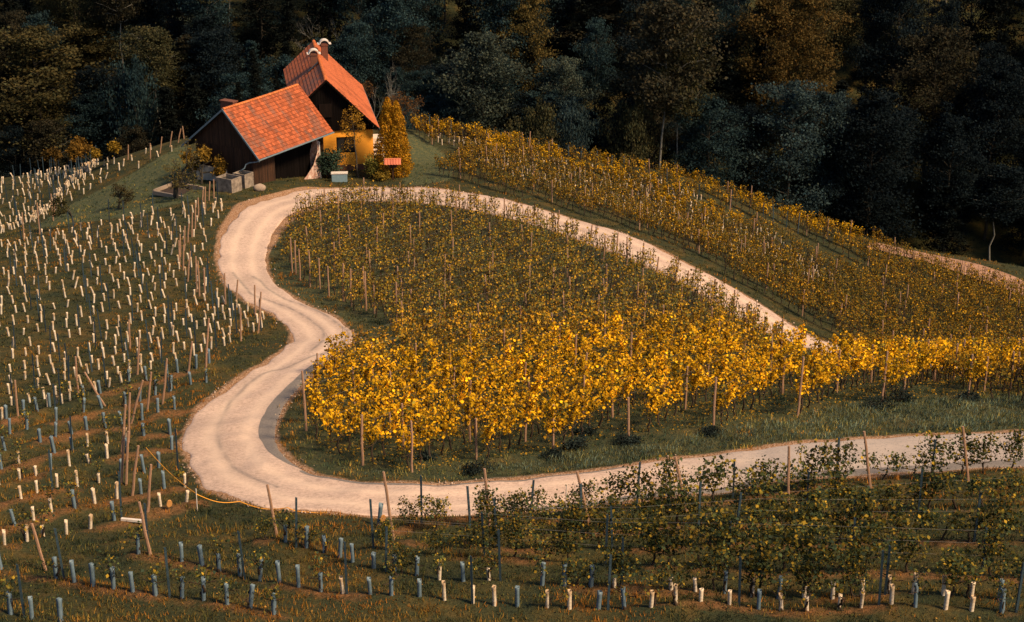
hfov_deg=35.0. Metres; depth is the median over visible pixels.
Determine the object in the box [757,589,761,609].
vine tube
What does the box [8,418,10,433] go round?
vine tube
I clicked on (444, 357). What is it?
grapevine
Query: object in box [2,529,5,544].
vine tube
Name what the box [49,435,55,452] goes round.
vine tube
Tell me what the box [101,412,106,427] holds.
vine tube
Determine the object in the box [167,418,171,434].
vine tube
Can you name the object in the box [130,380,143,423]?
wooden post
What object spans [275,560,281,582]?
vine tube
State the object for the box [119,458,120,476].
vine tube
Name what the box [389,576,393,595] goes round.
vine tube
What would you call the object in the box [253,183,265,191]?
boulder
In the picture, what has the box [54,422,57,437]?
vine tube
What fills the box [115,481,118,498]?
vine tube
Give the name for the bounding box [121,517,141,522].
wooden plank
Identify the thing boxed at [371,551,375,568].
vine tube
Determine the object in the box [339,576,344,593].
vine tube
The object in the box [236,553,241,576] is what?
vine tube
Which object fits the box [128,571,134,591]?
vine tube
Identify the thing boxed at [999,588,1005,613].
vine tube
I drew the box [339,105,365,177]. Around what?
slender tree
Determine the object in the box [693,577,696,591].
vine tube
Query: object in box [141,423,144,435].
vine tube
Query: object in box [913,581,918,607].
vine tube
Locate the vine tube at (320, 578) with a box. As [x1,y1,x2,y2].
[318,572,322,591]
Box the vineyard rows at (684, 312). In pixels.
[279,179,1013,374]
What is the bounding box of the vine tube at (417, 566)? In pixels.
[415,555,419,575]
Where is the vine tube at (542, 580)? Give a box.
[540,561,545,585]
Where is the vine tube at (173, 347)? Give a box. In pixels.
[172,342,174,352]
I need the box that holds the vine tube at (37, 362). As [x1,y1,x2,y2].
[35,355,38,366]
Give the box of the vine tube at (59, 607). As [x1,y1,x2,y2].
[56,597,63,621]
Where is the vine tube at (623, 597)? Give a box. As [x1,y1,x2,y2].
[621,586,625,608]
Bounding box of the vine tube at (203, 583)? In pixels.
[201,576,205,600]
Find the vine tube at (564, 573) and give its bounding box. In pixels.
[562,563,566,585]
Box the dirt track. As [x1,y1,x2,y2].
[867,243,1023,293]
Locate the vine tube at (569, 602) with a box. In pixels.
[567,589,571,609]
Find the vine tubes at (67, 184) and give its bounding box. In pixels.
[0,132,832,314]
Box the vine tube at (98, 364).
[97,358,99,369]
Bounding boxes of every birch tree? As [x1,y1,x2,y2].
[15,118,85,171]
[63,60,122,124]
[81,0,148,72]
[108,22,191,129]
[173,0,235,30]
[299,37,356,75]
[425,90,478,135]
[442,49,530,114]
[473,0,527,39]
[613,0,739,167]
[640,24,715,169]
[960,163,1023,259]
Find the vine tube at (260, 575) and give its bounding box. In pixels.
[258,559,262,581]
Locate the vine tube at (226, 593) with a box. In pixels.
[224,583,228,605]
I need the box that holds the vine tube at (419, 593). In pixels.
[417,578,421,596]
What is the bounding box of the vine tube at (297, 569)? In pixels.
[295,564,300,587]
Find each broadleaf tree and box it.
[0,8,52,133]
[0,23,130,171]
[0,41,16,156]
[0,125,41,177]
[7,10,64,116]
[30,0,81,83]
[35,87,131,169]
[39,21,90,79]
[54,0,131,60]
[56,17,129,88]
[75,73,176,159]
[92,13,174,71]
[92,52,174,157]
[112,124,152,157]
[124,0,168,50]
[137,0,197,28]
[144,0,216,89]
[168,11,247,113]
[174,28,262,114]
[179,1,251,42]
[190,70,272,121]
[230,8,307,50]
[254,54,294,93]
[269,41,303,68]
[301,0,344,33]
[327,0,384,73]
[328,18,390,122]
[355,0,432,88]
[376,66,423,126]
[389,22,441,129]
[395,69,449,130]
[402,0,463,65]
[414,63,477,140]
[421,29,532,145]
[463,0,549,128]
[480,0,567,84]
[490,0,568,122]
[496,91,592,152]
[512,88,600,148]
[518,55,594,129]
[522,55,607,155]
[547,0,652,73]
[570,17,621,148]
[577,3,632,23]
[587,34,661,144]
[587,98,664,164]
[606,0,675,64]
[616,40,700,161]
[639,97,683,170]
[650,120,733,188]
[662,92,753,196]
[679,27,777,111]
[704,0,759,124]
[711,102,776,199]
[718,79,854,221]
[723,122,790,202]
[724,0,819,109]
[743,0,800,108]
[766,0,862,134]
[773,0,833,87]
[777,91,824,197]
[782,140,831,214]
[783,89,859,219]
[790,85,936,241]
[807,137,863,227]
[812,0,869,93]
[817,153,918,243]
[840,0,914,113]
[840,0,941,110]
[841,0,907,88]
[857,0,938,84]
[873,24,986,192]
[876,105,929,212]
[900,112,1005,252]
[910,160,991,246]
[913,0,963,153]
[926,57,1023,239]
[947,0,991,72]
[956,39,1023,154]
[967,66,1022,217]
[997,119,1023,166]
[1009,0,1023,71]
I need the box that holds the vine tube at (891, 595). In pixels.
[889,584,894,604]
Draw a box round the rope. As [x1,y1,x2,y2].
[146,448,325,513]
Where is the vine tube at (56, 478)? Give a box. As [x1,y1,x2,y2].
[55,473,58,486]
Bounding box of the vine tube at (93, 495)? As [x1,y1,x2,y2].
[90,487,96,503]
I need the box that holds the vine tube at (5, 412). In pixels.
[4,405,7,418]
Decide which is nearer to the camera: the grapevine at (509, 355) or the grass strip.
the grass strip
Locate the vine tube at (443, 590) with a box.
[442,580,445,600]
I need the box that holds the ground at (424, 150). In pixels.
[0,0,1023,621]
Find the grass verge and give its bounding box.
[509,459,1023,510]
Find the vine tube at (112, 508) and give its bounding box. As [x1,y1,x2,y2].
[110,501,115,520]
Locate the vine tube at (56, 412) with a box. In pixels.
[54,407,57,420]
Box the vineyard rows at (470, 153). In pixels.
[408,112,1023,401]
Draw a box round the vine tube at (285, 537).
[284,524,286,542]
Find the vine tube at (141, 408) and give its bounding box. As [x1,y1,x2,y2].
[140,403,143,419]
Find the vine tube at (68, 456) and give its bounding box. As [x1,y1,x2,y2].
[66,449,70,465]
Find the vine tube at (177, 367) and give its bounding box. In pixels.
[175,359,178,372]
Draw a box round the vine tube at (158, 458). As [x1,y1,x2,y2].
[156,451,160,467]
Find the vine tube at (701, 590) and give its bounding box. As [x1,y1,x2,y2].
[698,588,703,601]
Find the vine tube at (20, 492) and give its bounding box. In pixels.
[18,485,22,498]
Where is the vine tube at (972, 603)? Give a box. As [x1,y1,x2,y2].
[969,595,975,611]
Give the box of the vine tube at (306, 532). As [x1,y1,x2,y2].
[304,525,308,547]
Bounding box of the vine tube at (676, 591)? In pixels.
[673,583,677,601]
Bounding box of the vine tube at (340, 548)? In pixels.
[338,537,342,557]
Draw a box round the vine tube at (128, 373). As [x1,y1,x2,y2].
[127,369,129,383]
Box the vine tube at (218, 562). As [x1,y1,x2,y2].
[216,553,220,571]
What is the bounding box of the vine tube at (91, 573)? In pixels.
[88,562,95,586]
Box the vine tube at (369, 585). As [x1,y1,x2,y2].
[367,577,371,594]
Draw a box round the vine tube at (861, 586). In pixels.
[859,578,864,597]
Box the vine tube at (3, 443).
[1,436,5,450]
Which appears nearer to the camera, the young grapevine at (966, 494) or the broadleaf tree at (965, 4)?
the young grapevine at (966, 494)
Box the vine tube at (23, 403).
[21,399,24,414]
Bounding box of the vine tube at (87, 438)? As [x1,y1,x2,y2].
[86,433,88,445]
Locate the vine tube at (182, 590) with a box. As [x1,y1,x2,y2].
[180,577,184,598]
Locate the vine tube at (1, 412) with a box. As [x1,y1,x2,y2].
[0,407,3,419]
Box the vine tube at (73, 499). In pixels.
[70,489,75,508]
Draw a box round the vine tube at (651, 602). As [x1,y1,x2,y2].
[649,590,654,607]
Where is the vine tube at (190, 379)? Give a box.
[188,372,191,384]
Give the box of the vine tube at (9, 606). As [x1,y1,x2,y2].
[6,591,13,614]
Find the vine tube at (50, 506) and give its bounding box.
[48,498,52,511]
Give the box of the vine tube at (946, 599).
[943,590,950,609]
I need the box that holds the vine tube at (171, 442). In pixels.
[170,435,172,449]
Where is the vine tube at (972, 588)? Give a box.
[969,581,975,598]
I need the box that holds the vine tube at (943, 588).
[941,575,946,595]
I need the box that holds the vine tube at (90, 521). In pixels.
[88,514,92,528]
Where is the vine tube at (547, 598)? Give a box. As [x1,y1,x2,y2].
[545,589,548,607]
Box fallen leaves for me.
[307,326,1022,468]
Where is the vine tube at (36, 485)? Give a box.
[34,480,37,492]
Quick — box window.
[336,137,354,152]
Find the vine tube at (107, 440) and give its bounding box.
[105,431,108,443]
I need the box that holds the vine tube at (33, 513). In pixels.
[31,506,34,519]
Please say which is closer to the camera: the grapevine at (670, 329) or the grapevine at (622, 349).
the grapevine at (622, 349)
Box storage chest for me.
[331,171,347,181]
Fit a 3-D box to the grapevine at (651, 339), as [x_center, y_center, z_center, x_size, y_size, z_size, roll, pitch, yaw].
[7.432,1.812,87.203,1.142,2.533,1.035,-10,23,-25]
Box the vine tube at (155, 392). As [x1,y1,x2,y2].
[154,379,156,395]
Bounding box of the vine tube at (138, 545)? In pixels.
[136,534,140,553]
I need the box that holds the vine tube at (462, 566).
[460,561,464,581]
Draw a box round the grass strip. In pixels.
[300,466,626,485]
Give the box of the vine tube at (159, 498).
[157,492,161,506]
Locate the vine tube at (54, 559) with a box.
[52,556,57,578]
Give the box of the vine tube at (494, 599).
[491,585,496,606]
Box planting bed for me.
[152,181,203,196]
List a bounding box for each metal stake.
[9,374,14,404]
[12,321,15,347]
[13,259,16,285]
[16,564,25,618]
[23,266,27,292]
[32,355,35,388]
[36,295,39,320]
[37,275,39,300]
[43,305,45,331]
[48,450,52,489]
[49,325,50,353]
[52,384,55,407]
[54,528,64,579]
[57,333,59,361]
[57,369,61,404]
[64,343,67,370]
[68,356,69,388]
[69,416,72,451]
[77,305,79,327]
[85,275,86,301]
[87,342,92,371]
[88,294,91,321]
[93,317,95,347]
[96,309,101,338]
[99,265,101,291]
[102,357,106,386]
[106,283,110,310]
[118,472,122,517]
[119,320,122,351]
[130,295,133,320]
[135,250,139,276]
[143,503,148,549]
[145,320,149,350]
[159,273,161,297]
[160,332,161,363]
[161,257,164,281]
[164,361,169,392]
[164,547,170,597]
[166,308,170,335]
[175,428,178,469]
[185,309,187,335]
[193,317,196,348]
[206,265,208,292]
[210,281,213,309]
[214,320,216,347]
[215,291,218,319]
[230,291,233,319]
[234,306,237,333]
[237,531,245,578]
[295,497,296,547]
[343,541,347,593]
[369,498,374,547]
[385,526,387,571]
[420,475,422,522]
[466,486,470,528]
[470,555,473,604]
[481,512,485,556]
[493,498,497,545]
[497,529,500,580]
[530,480,534,518]
[579,483,582,524]
[604,515,608,562]
[607,554,611,609]
[610,506,612,547]
[621,537,623,584]
[636,462,640,502]
[697,482,701,525]
[727,521,731,566]
[732,459,735,497]
[734,492,741,542]
[738,557,741,605]
[758,541,761,587]
[806,471,809,515]
[835,437,839,480]
[851,500,855,541]
[851,518,855,571]
[878,550,883,604]
[884,545,890,594]
[918,469,923,512]
[930,439,935,474]
[972,491,981,541]
[980,527,987,575]
[1014,562,1023,612]
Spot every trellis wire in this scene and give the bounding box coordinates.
[306,191,475,257]
[319,257,629,381]
[319,278,672,420]
[322,263,662,397]
[334,252,601,348]
[338,284,699,433]
[372,292,731,438]
[374,506,976,554]
[377,227,552,297]
[396,432,1011,512]
[406,499,937,529]
[408,304,735,442]
[412,233,610,311]
[446,467,995,516]
[497,324,739,430]
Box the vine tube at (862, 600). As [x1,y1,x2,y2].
[859,590,864,607]
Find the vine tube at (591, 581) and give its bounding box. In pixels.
[589,564,594,587]
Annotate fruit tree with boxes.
[48,195,75,225]
[110,180,135,208]
[162,135,209,198]
[179,144,228,183]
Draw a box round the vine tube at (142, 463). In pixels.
[140,454,145,472]
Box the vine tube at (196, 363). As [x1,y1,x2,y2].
[195,354,197,368]
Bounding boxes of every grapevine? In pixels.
[252,514,278,539]
[291,527,321,547]
[299,384,326,441]
[301,378,322,421]
[304,360,324,394]
[315,350,335,391]
[319,327,347,370]
[320,370,347,400]
[320,396,337,436]
[321,379,338,408]
[321,403,346,454]
[325,388,353,420]
[326,344,345,388]
[334,332,351,364]
[337,353,353,385]
[339,362,361,397]
[340,403,364,449]
[344,374,364,414]
[346,333,364,358]
[347,339,370,374]
[350,401,369,441]
[351,329,372,362]
[354,360,369,389]
[356,341,375,368]
[359,390,391,434]
[359,411,381,461]
[360,354,377,390]
[360,385,374,414]
[362,326,379,353]
[364,397,397,456]
[367,371,385,404]
[370,338,385,374]
[370,355,389,385]
[370,375,394,433]
[372,517,398,549]
[376,337,396,374]
[377,325,391,356]
[380,350,398,379]
[381,314,404,343]
[381,374,399,400]
[382,541,418,573]
[387,336,406,364]
[387,353,418,396]
[388,403,409,451]
[390,389,404,423]
[391,315,412,342]
[391,345,419,385]
[391,370,407,407]
[392,495,422,526]
[395,422,417,468]
[396,383,412,423]
[398,327,416,354]
[399,399,420,445]
[404,348,420,375]
[405,350,426,396]
[407,326,425,352]
[407,370,428,418]
[407,394,425,440]
[409,415,434,463]
[412,495,448,520]
[414,320,433,357]
[414,343,428,377]
[416,371,435,415]
[417,407,440,459]
[417,493,452,527]
[419,390,441,431]
[420,525,452,555]
[422,357,435,393]
[423,320,441,351]
[424,335,439,373]
[425,359,449,408]
[427,401,460,454]
[428,355,442,390]
[429,329,454,361]
[433,321,447,344]
[433,392,449,419]
[437,401,460,450]
[438,330,458,357]
[438,359,459,395]
[439,345,455,388]
[441,381,464,416]
[446,346,464,379]
[446,520,481,547]
[447,329,465,360]
[447,533,479,556]
[448,361,468,402]
[453,348,476,371]
[454,371,478,423]
[456,392,478,444]
[457,354,473,395]
[459,324,473,354]
[461,328,482,371]
[464,388,484,437]
[466,348,486,382]
[466,495,503,514]
[466,552,504,574]
[468,372,485,419]
[470,480,504,526]
[470,518,506,553]
[472,323,491,355]
[472,330,493,368]
[475,363,500,408]
[475,369,487,411]
[476,389,496,426]
[478,356,494,394]
[481,411,497,457]
[482,503,510,540]
[483,337,496,370]
[485,353,510,388]
[485,400,508,452]
[487,391,504,430]
[491,330,511,362]
[491,360,510,394]
[494,382,522,418]
[496,490,544,530]
[497,326,519,360]
[497,490,523,513]
[497,510,532,556]
[499,343,520,376]
[500,361,524,388]
[500,403,518,448]
[502,378,522,409]
[503,390,537,444]
[506,339,524,379]
[508,320,525,352]
[511,354,530,395]
[517,329,537,373]
[518,377,533,407]
[519,326,531,342]
[519,485,552,513]
[520,341,532,375]
[521,353,540,382]
[521,391,546,437]
[522,315,545,353]
[526,520,567,547]
[527,368,544,412]
[527,505,556,533]
[528,535,562,560]
[529,329,546,360]
[532,347,546,379]
[532,390,550,433]
[534,356,557,403]
[538,330,560,362]
[540,350,555,384]
[541,397,566,448]
[543,356,570,396]
[543,387,558,423]
[545,365,563,400]
[546,345,563,377]
[547,321,563,358]
[547,499,581,534]
[548,489,579,516]
[549,526,590,561]
[553,378,571,415]
[553,498,593,547]
[554,400,576,448]
[554,556,598,584]
[555,340,579,374]
[557,330,577,374]
[558,322,574,349]
[559,378,576,410]
[560,313,581,356]
[562,352,578,391]
[565,390,581,439]
[565,478,607,506]
[567,313,584,353]
[568,367,590,416]
[571,329,588,369]
[572,355,584,391]
[574,361,595,410]
[574,388,594,433]
[575,505,619,549]
[578,350,592,381]
[579,320,602,353]
[579,382,600,426]
[580,333,591,367]
[580,345,600,378]
[586,365,607,400]
[586,490,625,530]
[589,374,621,427]
[590,345,609,374]
[592,325,608,361]
[597,539,635,558]
[598,312,622,358]
[598,332,623,366]
[599,361,614,393]
[599,470,635,507]
[600,371,618,419]
[601,546,646,586]
[603,352,623,386]
[605,516,639,545]
[606,499,650,527]
[609,310,627,350]
[609,369,628,414]
[614,336,632,370]
[615,357,629,395]
[618,338,634,358]
[618,462,660,507]
[619,316,635,349]
[619,352,644,388]
[620,370,634,401]
[622,356,643,407]
[629,326,644,358]
[629,510,663,544]
[630,350,648,388]
[630,481,676,523]
[630,515,685,564]
[637,330,651,362]
[638,364,653,405]
[639,340,655,381]
[639,383,660,431]
[639,510,695,565]
[641,322,658,352]
[645,343,657,378]
[645,355,674,402]
[648,380,668,424]
[649,322,671,353]
[651,350,673,394]
[651,555,696,587]
[654,337,674,367]
[654,449,689,493]
[655,313,674,352]
[655,377,681,420]
[655,479,702,523]
[661,341,675,357]
[663,332,686,373]
[663,351,679,391]
[664,316,680,352]
[669,360,691,411]
[670,350,683,376]
[670,376,689,415]
[674,491,720,520]
[675,331,690,357]
[677,343,694,387]
[678,472,720,495]
[680,528,733,565]
[681,356,705,405]
[683,351,698,378]
[683,510,735,544]
[684,331,698,362]
[684,361,704,408]
[686,540,741,590]
[687,340,708,367]
[689,322,701,353]
[690,453,737,501]
[690,505,756,568]
[695,334,717,375]
[696,317,716,346]
[701,311,725,354]
[701,332,717,364]
[701,366,715,401]
[703,352,728,397]
[706,324,718,339]
[706,508,741,537]
[708,496,752,520]
[709,381,732,425]
[712,332,726,365]
[716,354,734,391]
[717,322,739,357]
[723,377,735,420]
[724,354,738,390]
[724,366,742,415]
[726,329,739,367]
[726,467,787,519]
[729,468,763,497]
[730,325,748,361]
[730,350,741,379]
[730,516,789,570]
[734,532,784,596]
[735,329,751,357]
[735,368,754,412]
[736,347,754,382]
[739,502,783,536]
[741,348,757,383]
[741,356,770,410]
[746,325,757,358]
[747,342,770,378]
[748,324,762,355]
[750,455,786,493]
[753,364,775,401]
[755,339,773,369]
[755,356,770,405]
[755,516,811,572]
[759,337,778,371]
[760,492,802,519]
[767,359,778,398]
[768,501,803,538]
[770,339,780,369]
[773,329,793,353]
[773,344,794,395]
[774,348,792,392]
[777,334,806,387]
[779,456,820,487]
[781,329,797,357]
[782,543,836,597]
[784,324,808,359]
[787,517,847,573]
[788,483,835,543]
[791,345,805,385]
[791,365,816,413]
[791,468,827,519]
[792,438,842,485]
[794,323,811,367]
[798,351,811,384]
[805,344,818,376]
[805,357,824,407]
[806,332,825,363]
[811,359,827,402]
[813,357,831,399]
[815,438,863,481]
[818,538,866,572]
[820,504,859,544]
[821,355,837,397]
[821,461,858,510]
[822,341,837,371]
[825,334,840,368]
[829,355,850,393]
[832,342,854,391]
[834,331,849,356]
[836,537,876,597]
[837,481,870,512]
[838,514,898,570]
[839,484,881,541]
[840,330,856,363]
[841,352,856,389]
[849,341,867,386]
[849,344,864,387]
[856,335,873,349]
[858,449,904,479]
[862,339,878,384]
[864,342,877,382]
[864,507,909,541]
[866,341,883,380]
[868,479,901,513]
[873,341,890,381]
[877,350,894,397]
[882,339,893,379]
[882,500,945,539]
[883,480,932,513]
[884,527,932,571]
[886,335,904,364]
[886,355,905,391]
[886,450,930,478]
[887,338,909,362]
[889,335,903,371]
[891,360,905,389]
[895,349,915,389]
[898,336,914,373]
[903,346,923,389]
[903,466,955,510]
[906,428,961,476]
[910,344,929,384]
[910,356,924,387]
[914,341,930,385]
[914,506,965,539]
[921,341,937,382]
[928,337,946,381]
[929,337,949,380]
[932,543,977,574]
[933,549,984,596]
[936,425,993,473]
[939,344,948,380]
[942,336,953,378]
[943,471,993,509]
[946,338,957,378]
[946,504,995,542]
[957,342,968,374]
[959,358,981,385]
[961,335,976,372]
[962,430,1008,472]
[967,474,1014,506]
[970,519,1015,576]
[971,487,1023,540]
[972,346,986,390]
[972,350,987,391]
[978,350,997,381]
[979,346,996,387]
[986,564,1023,592]
[988,343,1005,382]
[993,466,1023,507]
[995,339,1010,385]
[997,344,1009,382]
[997,423,1023,470]
[998,513,1023,541]
[999,546,1023,573]
[1002,337,1021,376]
[1011,341,1023,357]
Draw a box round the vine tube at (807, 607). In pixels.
[804,596,808,610]
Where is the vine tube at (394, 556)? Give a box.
[392,554,396,573]
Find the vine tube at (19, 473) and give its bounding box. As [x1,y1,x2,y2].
[17,468,20,479]
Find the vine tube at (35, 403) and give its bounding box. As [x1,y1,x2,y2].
[33,397,38,411]
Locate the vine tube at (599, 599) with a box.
[596,590,602,609]
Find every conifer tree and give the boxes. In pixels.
[0,0,46,86]
[146,86,186,146]
[152,34,215,138]
[177,75,209,137]
[232,82,244,102]
[236,0,284,78]
[239,40,266,96]
[244,50,265,100]
[273,70,279,90]
[277,0,304,54]
[280,41,290,88]
[296,0,357,59]
[362,0,424,87]
[366,76,381,129]
[403,0,448,21]
[433,48,468,129]
[438,0,484,81]
[499,7,543,129]
[538,0,577,61]
[561,0,620,88]
[579,111,603,161]
[657,18,718,156]
[674,0,710,73]
[689,0,721,94]
[708,31,746,142]
[711,0,743,51]
[736,26,787,150]
[825,79,860,209]
[847,95,891,210]
[865,111,902,237]
[899,0,941,78]
[910,185,979,257]
[960,0,1023,80]
[983,146,1023,256]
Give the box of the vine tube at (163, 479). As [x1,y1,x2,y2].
[161,470,165,488]
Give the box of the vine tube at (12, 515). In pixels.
[9,509,15,525]
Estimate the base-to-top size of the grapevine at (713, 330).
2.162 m
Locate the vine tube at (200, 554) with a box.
[197,544,204,565]
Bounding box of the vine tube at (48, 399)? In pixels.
[46,393,50,406]
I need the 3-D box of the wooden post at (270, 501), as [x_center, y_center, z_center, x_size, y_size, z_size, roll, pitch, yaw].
[-8.619,7.349,58.566,0.125,2.437,0.114,-6,21,2]
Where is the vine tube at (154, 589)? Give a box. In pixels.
[151,574,157,595]
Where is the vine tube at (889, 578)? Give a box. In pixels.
[887,574,891,593]
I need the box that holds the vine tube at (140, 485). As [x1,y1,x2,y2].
[138,478,142,493]
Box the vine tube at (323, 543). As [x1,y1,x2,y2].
[322,535,325,552]
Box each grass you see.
[366,395,1023,473]
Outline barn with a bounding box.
[181,84,334,184]
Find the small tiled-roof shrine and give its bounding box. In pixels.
[384,158,400,179]
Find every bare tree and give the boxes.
[289,14,347,52]
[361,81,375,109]
[372,81,396,117]
[375,69,399,117]
[379,92,415,121]
[383,91,424,113]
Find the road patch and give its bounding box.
[258,356,330,468]
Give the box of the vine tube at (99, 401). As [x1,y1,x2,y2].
[97,395,102,407]
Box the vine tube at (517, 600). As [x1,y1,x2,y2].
[515,585,519,606]
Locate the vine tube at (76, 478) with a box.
[74,470,78,486]
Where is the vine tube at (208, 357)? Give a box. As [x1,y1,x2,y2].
[207,348,210,363]
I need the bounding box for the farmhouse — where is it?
[283,38,383,170]
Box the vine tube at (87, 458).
[85,454,89,463]
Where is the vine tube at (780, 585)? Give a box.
[776,575,782,598]
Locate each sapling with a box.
[41,146,62,171]
[63,135,93,166]
[88,138,121,162]
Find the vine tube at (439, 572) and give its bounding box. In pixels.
[438,562,441,579]
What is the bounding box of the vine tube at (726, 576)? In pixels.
[723,570,727,593]
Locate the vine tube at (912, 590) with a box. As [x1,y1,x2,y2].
[911,572,918,592]
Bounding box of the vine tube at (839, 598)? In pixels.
[837,593,842,610]
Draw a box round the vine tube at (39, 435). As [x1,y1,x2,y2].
[37,428,41,442]
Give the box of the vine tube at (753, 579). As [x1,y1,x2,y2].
[750,576,755,596]
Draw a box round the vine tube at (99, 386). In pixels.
[97,380,101,393]
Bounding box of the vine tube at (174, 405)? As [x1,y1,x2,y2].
[172,396,175,409]
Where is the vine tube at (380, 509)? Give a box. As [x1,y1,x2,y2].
[377,502,383,524]
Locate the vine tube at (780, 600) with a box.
[778,592,782,610]
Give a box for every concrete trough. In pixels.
[215,173,241,192]
[232,170,253,188]
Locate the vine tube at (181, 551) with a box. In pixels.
[179,542,183,561]
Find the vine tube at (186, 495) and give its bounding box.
[185,490,188,501]
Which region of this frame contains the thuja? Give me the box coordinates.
[374,97,414,177]
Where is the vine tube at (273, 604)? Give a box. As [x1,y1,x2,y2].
[271,592,275,614]
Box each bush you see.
[312,147,350,177]
[362,153,383,177]
[372,169,390,180]
[396,92,429,130]
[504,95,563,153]
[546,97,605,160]
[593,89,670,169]
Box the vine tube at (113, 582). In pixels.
[110,566,115,589]
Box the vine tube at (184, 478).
[183,473,185,486]
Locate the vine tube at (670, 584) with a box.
[668,577,672,590]
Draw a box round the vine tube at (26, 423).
[25,415,28,429]
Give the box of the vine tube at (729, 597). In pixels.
[727,589,731,604]
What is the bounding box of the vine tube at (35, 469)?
[33,465,36,475]
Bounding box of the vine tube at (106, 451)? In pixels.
[104,443,108,458]
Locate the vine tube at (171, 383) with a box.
[169,375,172,390]
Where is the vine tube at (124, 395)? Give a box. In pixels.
[123,391,126,404]
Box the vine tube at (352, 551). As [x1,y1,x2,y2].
[350,543,353,562]
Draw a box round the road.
[182,187,1023,515]
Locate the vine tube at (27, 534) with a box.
[24,524,28,541]
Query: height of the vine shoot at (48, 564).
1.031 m
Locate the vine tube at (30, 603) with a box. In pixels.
[28,596,33,619]
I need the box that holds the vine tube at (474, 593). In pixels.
[473,585,474,602]
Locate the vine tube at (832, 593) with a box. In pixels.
[830,581,835,599]
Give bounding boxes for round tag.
[166,500,171,506]
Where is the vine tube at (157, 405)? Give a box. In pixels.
[156,398,158,412]
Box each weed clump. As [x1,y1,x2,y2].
[415,449,439,460]
[454,456,498,476]
[538,448,567,460]
[559,432,590,450]
[570,422,599,437]
[611,431,644,448]
[699,424,725,437]
[860,394,901,410]
[888,386,916,402]
[953,389,982,401]
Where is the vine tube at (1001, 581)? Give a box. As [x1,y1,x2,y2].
[997,578,1004,600]
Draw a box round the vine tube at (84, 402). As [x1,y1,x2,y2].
[82,397,85,411]
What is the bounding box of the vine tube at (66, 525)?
[64,519,67,534]
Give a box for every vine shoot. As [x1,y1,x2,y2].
[0,415,10,444]
[0,568,21,608]
[6,448,29,479]
[6,501,35,540]
[10,439,25,455]
[18,405,32,424]
[24,383,47,411]
[34,502,55,536]
[38,481,61,511]
[39,554,66,577]
[55,377,68,394]
[59,469,83,507]
[74,380,88,395]
[74,389,88,410]
[81,441,96,463]
[91,456,103,475]
[93,541,121,579]
[97,410,115,442]
[108,503,122,520]
[113,378,133,406]
[113,412,135,432]
[118,356,136,383]
[123,520,144,550]
[138,422,151,435]
[141,364,149,380]
[141,556,165,587]
[148,372,161,390]
[167,370,175,389]
[169,561,193,598]
[173,466,194,486]
[188,563,216,596]
[201,366,210,378]
[202,531,233,571]
[215,575,238,599]
[230,545,247,574]
[242,581,256,609]
[249,547,273,575]
[260,577,284,610]
[274,507,297,542]
[293,515,315,547]
[306,549,332,591]
[315,521,336,552]
[382,553,400,594]
[387,544,401,574]
[406,545,424,575]
[430,549,447,573]
[479,543,498,580]
[527,543,550,580]
[537,589,556,606]
[556,571,581,608]
[579,551,598,578]
[604,543,626,588]
[608,566,640,609]
[637,565,665,606]
[668,572,685,605]
[713,555,736,593]
[737,554,766,597]
[767,573,796,609]
[794,559,822,597]
[797,575,822,611]
[825,578,845,610]
[852,563,876,596]
[852,571,875,606]
[875,552,904,593]
[906,560,930,606]
[957,553,993,598]
[995,576,1013,608]
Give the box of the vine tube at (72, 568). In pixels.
[69,560,75,582]
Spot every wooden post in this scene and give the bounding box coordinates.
[14,380,18,415]
[21,212,24,239]
[30,523,46,570]
[36,203,39,234]
[75,356,78,392]
[84,372,105,405]
[120,404,126,452]
[120,428,124,482]
[125,431,128,485]
[128,320,130,348]
[128,392,130,442]
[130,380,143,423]
[131,445,138,495]
[136,337,139,374]
[138,501,151,554]
[146,372,151,411]
[146,464,151,511]
[162,358,167,403]
[178,240,180,265]
[179,234,180,256]
[187,223,189,242]
[187,251,190,281]
[187,341,192,373]
[191,212,192,236]
[195,256,197,291]
[197,261,199,296]
[203,268,205,297]
[204,187,205,209]
[204,318,209,380]
[224,273,225,304]
[235,279,237,306]
[240,308,241,340]
[254,285,255,315]
[257,292,261,332]
[266,484,277,535]
[290,237,292,272]
[294,240,296,274]
[298,249,300,280]
[301,370,306,430]
[308,250,310,286]
[318,258,320,288]
[327,266,329,296]
[342,263,343,301]
[350,269,351,305]
[352,367,355,404]
[360,415,363,465]
[362,266,364,294]
[364,271,366,310]
[376,227,377,253]
[382,471,394,539]
[387,391,391,432]
[395,282,397,321]
[401,403,404,448]
[410,421,412,472]
[452,367,454,400]
[467,403,470,441]
[469,323,471,356]
[475,418,477,459]
[477,303,480,332]
[483,468,490,524]
[503,329,505,356]
[524,362,526,394]
[524,402,526,441]
[551,180,552,201]
[552,404,554,446]
[574,334,576,372]
[576,471,588,522]
[582,375,584,413]
[603,235,605,261]
[604,310,605,338]
[611,373,613,417]
[626,238,627,266]
[627,397,629,435]
[629,332,632,367]
[636,282,638,308]
[674,456,687,510]
[684,366,688,409]
[698,229,699,252]
[712,377,716,428]
[770,336,772,370]
[781,357,785,393]
[787,445,789,503]
[796,356,804,415]
[812,266,813,290]
[835,349,840,392]
[863,431,871,487]
[870,344,873,382]
[881,351,888,399]
[952,343,958,379]
[962,426,969,481]
[968,354,973,392]
[983,356,988,390]
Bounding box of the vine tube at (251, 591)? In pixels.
[248,583,254,608]
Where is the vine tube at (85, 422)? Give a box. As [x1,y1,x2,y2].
[83,416,87,429]

